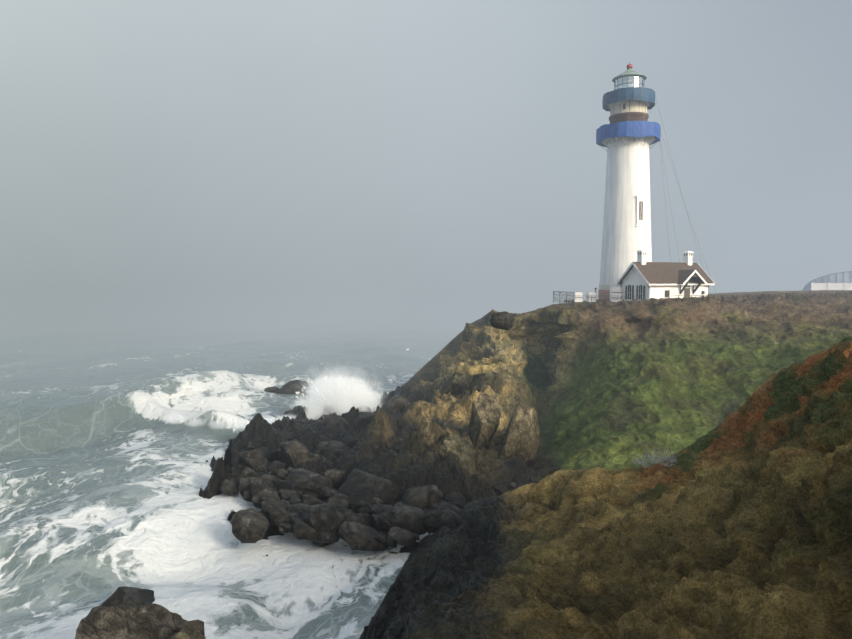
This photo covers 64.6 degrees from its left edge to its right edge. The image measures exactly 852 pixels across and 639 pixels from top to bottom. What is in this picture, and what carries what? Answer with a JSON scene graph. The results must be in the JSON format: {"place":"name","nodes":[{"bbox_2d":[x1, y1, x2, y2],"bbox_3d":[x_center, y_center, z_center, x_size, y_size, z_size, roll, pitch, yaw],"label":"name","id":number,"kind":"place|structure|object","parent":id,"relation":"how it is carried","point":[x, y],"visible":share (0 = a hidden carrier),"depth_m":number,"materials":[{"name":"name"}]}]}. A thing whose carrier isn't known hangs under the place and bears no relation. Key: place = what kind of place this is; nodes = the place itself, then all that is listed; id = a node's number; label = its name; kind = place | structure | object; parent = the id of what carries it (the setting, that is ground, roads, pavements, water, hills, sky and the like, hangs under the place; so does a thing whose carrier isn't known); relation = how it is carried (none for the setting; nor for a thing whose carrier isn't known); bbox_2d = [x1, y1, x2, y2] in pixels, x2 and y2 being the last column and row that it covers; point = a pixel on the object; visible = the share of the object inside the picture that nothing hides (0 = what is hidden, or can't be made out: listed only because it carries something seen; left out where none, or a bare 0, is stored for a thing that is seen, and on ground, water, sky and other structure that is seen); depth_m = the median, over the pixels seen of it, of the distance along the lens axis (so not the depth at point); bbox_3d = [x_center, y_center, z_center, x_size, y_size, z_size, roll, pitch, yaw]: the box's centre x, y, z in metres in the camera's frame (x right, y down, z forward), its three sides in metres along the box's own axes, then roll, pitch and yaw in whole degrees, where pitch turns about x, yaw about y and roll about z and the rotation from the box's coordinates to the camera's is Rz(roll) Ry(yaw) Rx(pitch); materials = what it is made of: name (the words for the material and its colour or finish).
{"place":"outdoors","nodes":[
{"label":"outdoors","id":0,"kind":"place"},
{"bbox_2d":[0,286,803,638],"bbox_3d":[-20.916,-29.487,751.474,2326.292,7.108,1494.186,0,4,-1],"label":"sea water","id":1,"kind":"structure","parent":0,"point":[106,472],"depth_m":74.02,"materials":[{"name":"grey liquid"}]},
{"bbox_2d":[296,376,379,409],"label":"wave spray droplets","id":2,"kind":"object","parent":1,"relation":"on","point":[339,387],"depth_m":78.07,"materials":[{"name":"white liquid"}]},
{"bbox_2d":[0,0,851,429],"label":"sky","id":3,"kind":"structure","parent":0,"point":[143,142],"materials":[{"name":"grey"}]},
{"bbox_2d":[199,290,851,555],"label":"headland","id":4,"kind":"structure","parent":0,"point":[606,385],"depth_m":65.95,"materials":[{"name":"green plant"}]},
{"bbox_2d":[75,311,539,638],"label":"boulders","id":5,"kind":"object","parent":4,"relation":"on","point":[308,513],"visible":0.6,"depth_m":47.53,"materials":[{"name":"grey stone"}]},
{"bbox_2d":[553,287,737,303],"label":"yard fence","id":6,"kind":"object","parent":4,"relation":"on","point":[616,292],"visible":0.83,"depth_m":96.81,"materials":[{"name":"white wood"}]},
{"bbox_2d":[596,62,716,300],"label":"lighthouse","id":7,"kind":"object","parent":4,"relation":"on","point":[628,135],"visible":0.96,"depth_m":99.25,"materials":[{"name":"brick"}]},
{"bbox_2d":[610,250,714,300],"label":"oil house","id":8,"kind":"structure","parent":4,"relation":"on","point":[641,278],"depth_m":93.23,"materials":[{"name":"white paint"}]},
{"bbox_2d":[803,271,851,290],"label":"shelter hoop tent","id":9,"kind":"object","parent":4,"relation":"on","point":[839,281],"visible":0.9,"depth_m":121.86,"materials":[{"name":"grey"}]},
{"bbox_2d":[359,336,851,638],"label":"slope terrain","id":10,"kind":"structure","parent":0,"point":[736,525],"depth_m":26.07,"materials":[{"name":"brown plant"}]},
{"bbox_2d":[628,448,677,467],"bbox_3d":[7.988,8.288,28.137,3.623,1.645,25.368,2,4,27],"label":"shrub","id":11,"kind":"object","parent":10,"relation":"on","point":[672,460],"visible":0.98,"depth_m":38.08,"materials":[{"name":"grey plant"}]}
]}

